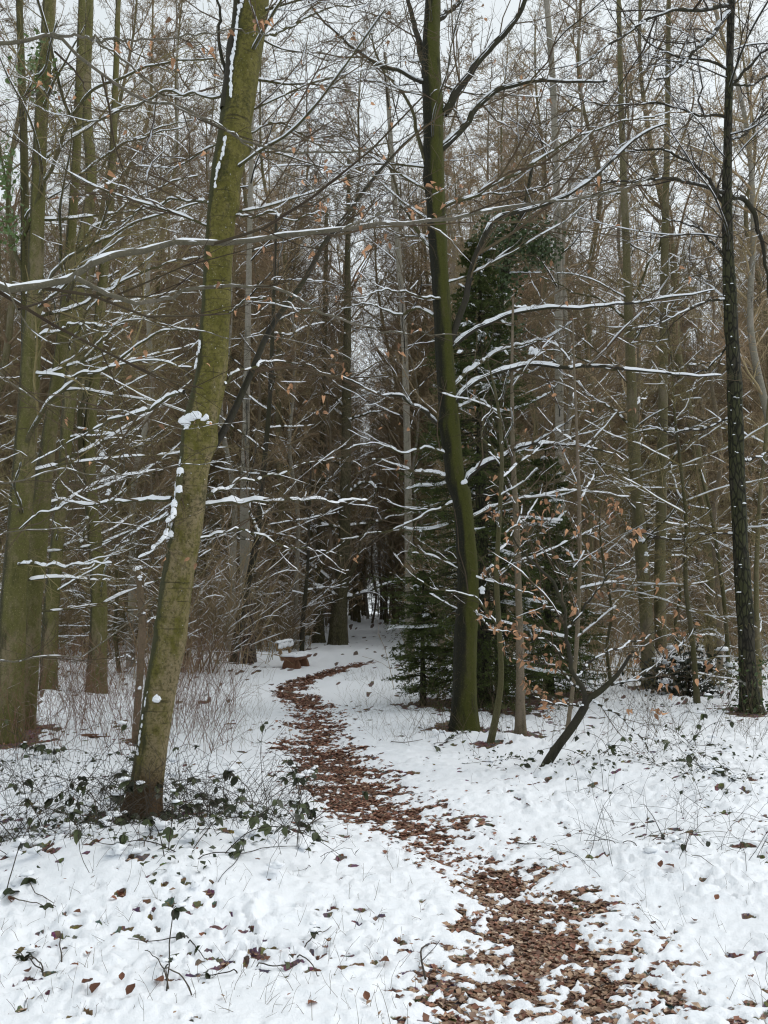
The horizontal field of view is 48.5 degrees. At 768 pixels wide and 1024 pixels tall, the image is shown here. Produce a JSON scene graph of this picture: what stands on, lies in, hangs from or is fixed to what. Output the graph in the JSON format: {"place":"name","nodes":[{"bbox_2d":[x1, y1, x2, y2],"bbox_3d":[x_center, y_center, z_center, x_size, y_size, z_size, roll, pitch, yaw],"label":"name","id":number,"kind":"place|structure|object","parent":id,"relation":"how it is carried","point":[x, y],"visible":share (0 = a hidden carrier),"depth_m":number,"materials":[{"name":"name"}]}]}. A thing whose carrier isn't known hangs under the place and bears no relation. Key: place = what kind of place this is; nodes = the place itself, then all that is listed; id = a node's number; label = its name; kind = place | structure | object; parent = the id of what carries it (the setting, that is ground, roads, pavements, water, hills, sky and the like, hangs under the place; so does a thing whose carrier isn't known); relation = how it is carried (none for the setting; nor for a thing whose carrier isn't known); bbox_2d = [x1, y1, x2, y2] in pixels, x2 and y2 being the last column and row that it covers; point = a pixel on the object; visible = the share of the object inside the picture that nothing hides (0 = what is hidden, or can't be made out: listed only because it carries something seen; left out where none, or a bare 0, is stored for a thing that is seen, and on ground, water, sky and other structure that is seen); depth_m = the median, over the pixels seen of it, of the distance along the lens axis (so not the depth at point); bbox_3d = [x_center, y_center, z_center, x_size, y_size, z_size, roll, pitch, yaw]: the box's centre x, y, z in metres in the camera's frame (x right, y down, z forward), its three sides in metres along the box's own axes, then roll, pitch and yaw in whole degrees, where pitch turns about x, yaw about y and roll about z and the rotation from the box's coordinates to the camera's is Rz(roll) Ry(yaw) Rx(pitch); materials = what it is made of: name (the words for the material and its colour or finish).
{"place":"outdoors","nodes":[
{"label":"outdoors","id":0,"kind":"place"},
{"bbox_2d":[0,609,767,1023],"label":"ground","id":1,"kind":"structure","parent":0,"point":[264,913],"depth_m":4.71,"materials":[{"name":"white snow"}]},
{"bbox_2d":[2,808,55,909],"bbox_3d":[-2.073,1.843,4.423,0.662,0.373,0.996,3,-7,-23],"label":"bramble","id":2,"kind":"object","parent":1,"relation":"on","point":[24,877],"visible":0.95,"depth_m":4.40,"materials":[{"name":"green plant"}]},
{"bbox_2d":[0,719,112,776],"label":"bramble","id":3,"kind":"object","parent":1,"relation":"on","point":[39,749],"visible":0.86,"depth_m":8.32,"materials":[{"name":"green plant"}]},
{"bbox_2d":[0,0,129,520],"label":"woodland tree","id":4,"kind":"object","parent":1,"relation":"on","point":[7,336],"visible":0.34,"depth_m":27.09,"materials":[{"name":"brown plant"}]},
{"bbox_2d":[0,134,141,646],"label":"woodland tree","id":5,"kind":"object","parent":1,"relation":"on","point":[51,236],"visible":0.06,"depth_m":30.08,"materials":[{"name":"brown plant"}]},
{"bbox_2d":[0,720,165,847],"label":"bramble","id":6,"kind":"object","parent":1,"relation":"on","point":[53,815],"visible":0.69,"depth_m":5.40,"materials":[{"name":"green plant"}]},
{"bbox_2d":[0,0,176,570],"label":"mossy beech","id":7,"kind":"object","parent":1,"relation":"on","point":[22,261],"visible":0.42,"depth_m":11.14,"materials":[{"name":"green plant"}]},
{"bbox_2d":[6,326,173,672],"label":"young beech","id":8,"kind":"object","parent":1,"relation":"on","point":[131,550],"visible":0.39,"depth_m":18.69,"materials":[{"name":"brown plant"}]},
{"bbox_2d":[0,0,196,559],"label":"woodland tree","id":9,"kind":"object","parent":1,"relation":"on","point":[132,17],"visible":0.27,"depth_m":23.94,"materials":[{"name":"brown plant"}]},
{"bbox_2d":[0,0,208,690],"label":"mossy beech","id":10,"kind":"object","parent":1,"relation":"on","point":[48,619],"visible":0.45,"depth_m":15.09,"materials":[{"name":"green plant"}]},
{"bbox_2d":[41,380,167,667],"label":"young beech","id":11,"kind":"object","parent":1,"relation":"on","point":[89,601],"visible":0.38,"depth_m":17.51,"materials":[{"name":"brown plant"}]},
{"bbox_2d":[0,782,230,872],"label":"bramble","id":12,"kind":"object","parent":1,"relation":"on","point":[77,835],"visible":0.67,"depth_m":5.27,"materials":[{"name":"green plant"}]},
{"bbox_2d":[66,243,172,653],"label":"slim tree","id":13,"kind":"object","parent":1,"relation":"on","point":[159,463],"visible":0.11,"depth_m":24.48,"materials":[{"name":"brown plant"}]},
{"bbox_2d":[0,0,240,729],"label":"mossy beech","id":14,"kind":"object","parent":1,"relation":"on","point":[35,589],"visible":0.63,"depth_m":10.63,"materials":[{"name":"green plant"}]},
{"bbox_2d":[1,770,256,821],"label":"bramble","id":15,"kind":"object","parent":1,"relation":"on","point":[70,801],"visible":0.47,"depth_m":5.85,"materials":[{"name":"green plant"}]},
{"bbox_2d":[109,566,156,743],"bbox_3d":[-2.736,1.651,9.391,0.609,2.126,0.228,0,-6,0],"label":"dead pole","id":16,"kind":"object","parent":1,"relation":"on","point":[140,583],"visible":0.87,"depth_m":9.39,"materials":[{"name":"wood"}]},
{"bbox_2d":[0,612,267,761],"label":"dry canes","id":17,"kind":"object","parent":1,"relation":"on","point":[86,679],"visible":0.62,"depth_m":9.86,"materials":[{"name":"brown plant"}]},
{"bbox_2d":[0,0,276,744],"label":"mossy beech","id":18,"kind":"object","parent":1,"relation":"on","point":[13,594],"visible":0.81,"depth_m":9.88,"materials":[{"name":"green plant"}]},
{"bbox_2d":[41,0,236,693],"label":"mossy beech","id":19,"kind":"object","parent":1,"relation":"on","point":[97,615],"visible":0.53,"depth_m":15.40,"materials":[{"name":"green plant"}]},
{"bbox_2d":[104,300,179,652],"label":"slim tree","id":20,"kind":"object","parent":1,"relation":"on","point":[157,503],"visible":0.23,"depth_m":27.02,"materials":[{"name":"brown plant"}]},
{"bbox_2d":[75,0,241,667],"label":"birch","id":21,"kind":"object","parent":1,"relation":"on","point":[148,330],"visible":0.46,"depth_m":21.97,"materials":[{"name":"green plant"}]},
{"bbox_2d":[108,192,214,639],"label":"slim tree","id":22,"kind":"object","parent":1,"relation":"on","point":[144,495],"visible":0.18,"depth_m":28.81,"materials":[{"name":"brown plant"}]},
{"bbox_2d":[133,117,238,523],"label":"birch","id":23,"kind":"object","parent":1,"relation":"on","point":[187,375],"visible":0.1,"depth_m":36.03,"materials":[{"name":"grey plant"}]},
{"bbox_2d":[138,254,234,615],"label":"slim tree","id":24,"kind":"object","parent":1,"relation":"on","point":[182,352],"visible":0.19,"depth_m":29.95,"materials":[{"name":"brown plant"}]},
{"bbox_2d":[134,448,242,671],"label":"young beech","id":25,"kind":"object","parent":1,"relation":"on","point":[210,524],"visible":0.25,"depth_m":20.08,"materials":[{"name":"brown plant"}]},
{"bbox_2d":[0,701,406,877],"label":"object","id":26,"kind":"object","parent":1,"relation":"on","point":[209,798],"visible":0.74,"depth_m":5.46,"materials":[{"name":"plant"}]},
{"bbox_2d":[132,10,285,653],"bbox_3d":[-4.726,-5.303,24.363,3.896,18.982,4.167,0,-6,1],"label":"birch","id":27,"kind":"object","parent":1,"relation":"on","point":[225,451],"visible":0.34,"depth_m":24.49,"materials":[{"name":"grey plant"}]},
{"bbox_2d":[81,785,340,887],"bbox_3d":[-1.025,1.815,4.897,1.084,0.436,1.180,6,-8,-43],"label":"bramble","id":28,"kind":"object","parent":1,"relation":"on","point":[117,848],"visible":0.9,"depth_m":4.74,"materials":[{"name":"green plant"}]},
{"bbox_2d":[0,805,435,1023],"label":"fallen leaves","id":29,"kind":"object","parent":1,"relation":"on","point":[236,948],"depth_m":3.52,"materials":[{"name":"brown plant"}]},
{"bbox_2d":[162,100,304,578],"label":"woodland tree","id":30,"kind":"object","parent":1,"relation":"on","point":[231,436],"visible":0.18,"depth_m":31.53,"materials":[{"name":"brown plant"}]},
{"bbox_2d":[158,721,348,824],"bbox_3d":[-0.893,1.853,6.026,1.341,0.670,1.271,0,-6,0],"label":"bramble","id":31,"kind":"object","parent":1,"relation":"on","point":[290,771],"visible":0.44,"depth_m":5.78,"materials":[{"name":"green plant"}]},
{"bbox_2d":[186,22,324,663],"bbox_3d":[-3.512,-4.452,22.566,4.144,17.096,4.671,0,-6,0],"label":"birch tree","id":32,"kind":"object","parent":1,"relation":"on","point":[246,401],"visible":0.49,"depth_m":22.36,"materials":[{"name":"grey plant"}]},
{"bbox_2d":[0,0,528,820],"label":"beech tree","id":33,"kind":"object","parent":1,"relation":"on","point":[238,106],"visible":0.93,"depth_m":6.39,"materials":[{"name":"green plant"}]},
{"bbox_2d":[232,212,309,633],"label":"birch","id":34,"kind":"object","parent":1,"relation":"on","point":[272,422],"visible":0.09,"depth_m":36.19,"materials":[{"name":"grey plant"}]},
{"bbox_2d":[178,215,376,663],"bbox_3d":[-2.868,-1.871,21.560,4.348,11.712,4.492,6,-8,-43],"label":"leaning tree","id":35,"kind":"object","parent":1,"relation":"on","point":[271,382],"visible":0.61,"depth_m":21.21,"materials":[{"name":"brown plant"}]},
{"bbox_2d":[232,112,336,649],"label":"birch","id":36,"kind":"object","parent":1,"relation":"on","point":[290,465],"visible":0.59,"depth_m":28.38,"materials":[{"name":"grey plant"}]},
{"bbox_2d":[209,28,372,635],"bbox_3d":[-3.514,-6.594,30.261,5.405,22.758,5.687,-4,-7,32],"label":"woodland tree","id":37,"kind":"object","parent":1,"relation":"on","point":[279,429],"visible":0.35,"depth_m":30.16,"materials":[{"name":"brown plant"}]},
{"bbox_2d":[275,639,312,668],"bbox_3d":[-2.151,3.428,20.724,0.727,0.673,1.545,-1,-6,7],"label":"log bench","id":38,"kind":"object","parent":1,"relation":"on","point":[298,659],"visible":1,"depth_m":20.17,"materials":[{"name":"red wood"}]},
{"bbox_2d":[253,444,352,650],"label":"young tree","id":39,"kind":"object","parent":1,"relation":"on","point":[302,634],"visible":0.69,"depth_m":27.41,"materials":[{"name":"brown plant"}]},
{"bbox_2d":[257,170,363,569],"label":"birch","id":40,"kind":"object","parent":1,"relation":"on","point":[309,343],"visible":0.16,"depth_m":39.20,"materials":[{"name":"grey plant"}]},
{"bbox_2d":[212,758,412,881],"bbox_3d":[-0.504,1.852,5.307,1.474,0.474,1.962,0,-6,0],"label":"bramble","id":41,"kind":"object","parent":1,"relation":"on","point":[252,821],"visible":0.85,"depth_m":5.14,"materials":[{"name":"green plant"}]},
{"bbox_2d":[233,188,403,642],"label":"beech tree","id":42,"kind":"object","parent":1,"relation":"on","point":[319,638],"visible":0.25,"depth_m":32.37,"materials":[{"name":"brown plant"}]},
{"bbox_2d":[287,236,374,612],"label":"slim tree","id":43,"kind":"object","parent":1,"relation":"on","point":[329,423],"visible":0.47,"depth_m":30.95,"materials":[{"name":"brown plant"}]},
{"bbox_2d":[273,175,393,641],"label":"birch","id":44,"kind":"object","parent":1,"relation":"on","point":[330,304],"visible":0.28,"depth_m":34.30,"materials":[{"name":"grey plant"}]},
{"bbox_2d":[252,149,421,644],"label":"oak tree","id":45,"kind":"object","parent":1,"relation":"on","point":[337,635],"visible":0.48,"depth_m":30.43,"materials":[{"name":"brown plant"}]},
{"bbox_2d":[287,199,390,625],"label":"birch","id":46,"kind":"object","parent":1,"relation":"on","point":[351,509],"visible":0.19,"depth_m":41.00,"materials":[{"name":"grey plant"}]},
{"bbox_2d":[301,243,403,642],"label":"slim tree","id":47,"kind":"object","parent":1,"relation":"on","point":[364,402],"visible":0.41,"depth_m":32.98,"materials":[{"name":"brown plant"}]},
{"bbox_2d":[0,0,726,684],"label":"overhanging tree","id":48,"kind":"object","parent":1,"relation":"on","point":[50,284],"visible":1,"depth_m":3.77,"materials":[{"name":"brown plant"}]},
{"bbox_2d":[352,408,392,623],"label":"slim tree","id":49,"kind":"object","parent":1,"relation":"on","point":[375,601],"visible":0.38,"depth_m":62.71,"materials":[{"name":"brown plant"}]},
{"bbox_2d":[350,355,404,624],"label":"woodland tree","id":50,"kind":"object","parent":1,"relation":"on","point":[392,587],"visible":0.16,"depth_m":59.89,"materials":[{"name":"brown plant"}]},
{"bbox_2d":[356,305,404,623],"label":"woodland tree","id":51,"kind":"object","parent":1,"relation":"on","point":[396,562],"visible":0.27,"depth_m":56.90,"materials":[{"name":"brown plant"}]},
{"bbox_2d":[270,0,495,654],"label":"birch tree","id":52,"kind":"object","parent":1,"relation":"on","point":[406,408],"visible":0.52,"depth_m":24.44,"materials":[{"name":"grey plant"}]},
{"bbox_2d":[0,690,766,899],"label":"ground cover","id":53,"kind":"object","parent":1,"relation":"on","point":[230,814],"visible":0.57,"depth_m":5.71,"materials":[{"name":"green plant"}]},
{"bbox_2d":[0,662,767,1023],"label":"leaf litter","id":54,"kind":"object","parent":1,"relation":"on","point":[550,948],"visible":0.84,"depth_m":4.32,"materials":[{"name":"brown plant"}]},
{"bbox_2d":[353,217,441,641],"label":"birch","id":55,"kind":"object","parent":1,"relation":"on","point":[403,251],"visible":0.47,"depth_m":35.41,"materials":[{"name":"grey plant"}]},
{"bbox_2d":[41,600,767,695],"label":"undergrowth","id":56,"kind":"object","parent":1,"relation":"on","point":[311,630],"visible":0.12,"depth_m":19.29,"materials":[{"name":"brown plant"}]},
{"bbox_2d":[381,570,452,705],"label":"spruce tree","id":57,"kind":"object","parent":1,"relation":"on","point":[422,662],"visible":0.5,"depth_m":13.30,"materials":[{"name":"green plant"}]},
{"bbox_2d":[385,0,543,663],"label":"slim tree","id":58,"kind":"object","parent":1,"relation":"on","point":[453,252],"visible":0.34,"depth_m":20.42,"materials":[{"name":"brown plant"}]},
{"bbox_2d":[374,361,582,743],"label":"beech sapling","id":59,"kind":"object","parent":1,"relation":"on","point":[499,696],"visible":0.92,"depth_m":9.27,"materials":[{"name":"brown plant"}]},
{"bbox_2d":[366,231,596,713],"bbox_3d":[1.461,-0.613,13.063,3.505,7.738,3.540,0,-6,0],"label":"spruce tree","id":60,"kind":"object","parent":1,"relation":"on","point":[485,640],"visible":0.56,"depth_m":12.88,"materials":[{"name":"green plant"}]},
{"bbox_2d":[418,51,590,648],"bbox_3d":[2.892,-4.101,22.447,4.207,16.216,3.597,3,-7,-23],"label":"slim tree","id":61,"kind":"object","parent":1,"relation":"on","point":[487,195],"visible":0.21,"depth_m":22.70,"materials":[{"name":"brown plant"}]},
{"bbox_2d":[250,0,760,731],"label":"beech tree","id":62,"kind":"object","parent":1,"relation":"on","point":[464,516],"visible":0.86,"depth_m":10.96,"materials":[{"name":"green plant"}]},
{"bbox_2d":[404,273,632,735],"bbox_3d":[1.525,-0.181,10.884,2.312,6.060,2.362,3,-7,-29],"label":"young tree","id":63,"kind":"object","parent":1,"relation":"on","point":[520,716],"visible":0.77,"depth_m":10.52,"materials":[{"name":"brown wood"}]},
{"bbox_2d":[454,168,606,694],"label":"ivy tree","id":64,"kind":"object","parent":1,"relation":"on","point":[506,273],"visible":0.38,"depth_m":14.98,"materials":[{"name":"green plant"}]},
{"bbox_2d":[474,188,588,642],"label":"slim tree","id":65,"kind":"object","parent":1,"relation":"on","point":[517,418],"visible":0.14,"depth_m":28.96,"materials":[{"name":"brown plant"}]},
{"bbox_2d":[496,437,610,698],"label":"spruce tree","id":66,"kind":"object","parent":1,"relation":"on","point":[547,616],"visible":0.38,"depth_m":14.22,"materials":[{"name":"green plant"}]},
{"bbox_2d":[484,89,640,650],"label":"woodland tree","id":67,"kind":"object","parent":1,"relation":"on","point":[535,425],"visible":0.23,"depth_m":28.02,"materials":[{"name":"brown plant"}]},
{"bbox_2d":[365,640,767,754],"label":"dry canes","id":68,"kind":"object","parent":1,"relation":"on","point":[651,706],"visible":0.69,"depth_m":10.20,"materials":[{"name":"brown plant"}]},
{"bbox_2d":[469,0,691,669],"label":"birch tree","id":69,"kind":"object","parent":1,"relation":"on","point":[559,412],"visible":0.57,"depth_m":19.78,"materials":[{"name":"grey plant"}]},
{"bbox_2d":[536,191,631,648],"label":"birch","id":70,"kind":"object","parent":1,"relation":"on","point":[576,301],"visible":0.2,"depth_m":29.71,"materials":[{"name":"grey plant"}]},
{"bbox_2d":[527,317,642,728],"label":"young tree","id":71,"kind":"object","parent":1,"relation":"on","point":[579,581],"visible":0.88,"depth_m":10.04,"materials":[{"name":"brown wood"}]},
{"bbox_2d":[515,0,662,621],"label":"birch","id":72,"kind":"object","parent":1,"relation":"on","point":[564,214],"visible":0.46,"depth_m":22.43,"materials":[{"name":"grey plant"}]},
{"bbox_2d":[481,479,718,766],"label":"beech sapling","id":73,"kind":"object","parent":1,"relation":"on","point":[563,738],"visible":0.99,"depth_m":8.06,"materials":[{"name":"brown plant"}]},
{"bbox_2d":[505,0,707,652],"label":"woodland tree","id":74,"kind":"object","parent":1,"relation":"on","point":[591,259],"visible":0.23,"depth_m":26.95,"materials":[{"name":"brown plant"}]},
{"bbox_2d":[551,395,682,679],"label":"young beech","id":75,"kind":"object","parent":1,"relation":"on","point":[610,627],"visible":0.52,"depth_m":15.80,"materials":[{"name":"brown plant"}]},
{"bbox_2d":[586,452,676,655],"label":"young beech","id":76,"kind":"object","parent":1,"relation":"on","point":[626,513],"visible":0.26,"depth_m":22.24,"materials":[{"name":"brown plant"}]},
{"bbox_2d":[514,0,751,687],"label":"forked tree","id":77,"kind":"object","parent":1,"relation":"on","point":[641,553],"visible":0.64,"depth_m":15.89,"materials":[{"name":"brown plant"}]},
{"bbox_2d":[503,0,767,714],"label":"dark tree","id":78,"kind":"object","parent":1,"relation":"on","point":[738,460],"visible":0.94,"depth_m":12.47,"materials":[{"name":"black plant"}]},
{"bbox_2d":[519,702,767,876],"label":"dry canes","id":79,"kind":"object","parent":1,"relation":"on","point":[685,843],"visible":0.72,"depth_m":5.64,"materials":[{"name":"brown plant"}]},
{"bbox_2d":[557,7,731,673],"bbox_3d":[5.882,-3.948,19.088,3.578,15.218,4.040,-3,-7,28],"label":"slim tree","id":80,"kind":"object","parent":1,"relation":"on","point":[638,355],"visible":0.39,"depth_m":18.97,"materials":[{"name":"brown plant"}]},
{"bbox_2d":[552,0,767,656],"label":"woodland tree","id":81,"kind":"object","parent":1,"relation":"on","point":[640,15],"visible":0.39,"depth_m":24.07,"materials":[{"name":"brown plant"}]},
{"bbox_2d":[600,390,732,655],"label":"young beech","id":82,"kind":"object","parent":1,"relation":"on","point":[673,571],"visible":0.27,"depth_m":22.31,"materials":[{"name":"brown plant"}]},
{"bbox_2d":[573,252,767,702],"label":"young beech","id":83,"kind":"object","parent":1,"relation":"on","point":[684,578],"visible":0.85,"depth_m":13.23,"materials":[{"name":"brown plant"}]},
{"bbox_2d":[607,626,738,698],"bbox_3d":[5.002,2.516,14.303,2.816,1.228,1.939,-3,-7,27],"label":"holly bush","id":84,"kind":"object","parent":1,"relation":"on","point":[681,659],"visible":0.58,"depth_m":14.13,"materials":[{"name":"green plant"}]},
{"bbox_2d":[633,737,741,780],"bbox_3d":[2.810,2.122,7.244,0.863,0.336,1.123,3,-7,-29],"label":"bramble","id":85,"kind":"object","parent":1,"relation":"on","point":[720,770],"visible":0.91,"depth_m":7.26,"materials":[{"name":"green plant"}]},
{"bbox_2d":[634,0,767,524],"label":"birch","id":86,"kind":"object","parent":1,"relation":"on","point":[751,319],"visible":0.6,"depth_m":15.69,"materials":[{"name":"brown plant"}]},
{"bbox_2d":[648,469,755,682],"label":"young tree","id":87,"kind":"object","parent":1,"relation":"on","point":[724,606],"visible":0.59,"depth_m":15.80,"materials":[{"name":"brown plant"}]},
{"bbox_2d":[642,77,767,679],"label":"slim tree","id":88,"kind":"object","parent":1,"relation":"on","point":[717,589],"visible":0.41,"depth_m":17.63,"materials":[{"name":"brown plant"}]},
{"bbox_2d":[655,138,759,596],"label":"birch","id":89,"kind":"object","parent":1,"relation":"on","point":[710,407],"visible":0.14,"depth_m":36.13,"materials":[{"name":"grey plant"}]},
{"bbox_2d":[652,0,767,533],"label":"woodland tree","id":90,"kind":"object","parent":1,"relation":"on","point":[757,272],"visible":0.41,"depth_m":27.91,"materials":[{"name":"brown plant"}]},
{"bbox_2d":[694,391,767,697],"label":"young tree","id":91,"kind":"object","parent":1,"relation":"on","point":[757,619],"visible":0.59,"depth_m":14.10,"materials":[{"name":"brown wood"}]},
{"bbox_2d":[697,460,767,652],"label":"young beech","id":92,"kind":"object","parent":1,"relation":"on","point":[763,583],"visible":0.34,"depth_m":20.14,"materials":[{"name":"brown plant"}]},
{"bbox_2d":[0,0,767,608],"label":"sky","id":93,"kind":"structure","parent":0,"point":[99,13],"materials":[{"name":"white"}]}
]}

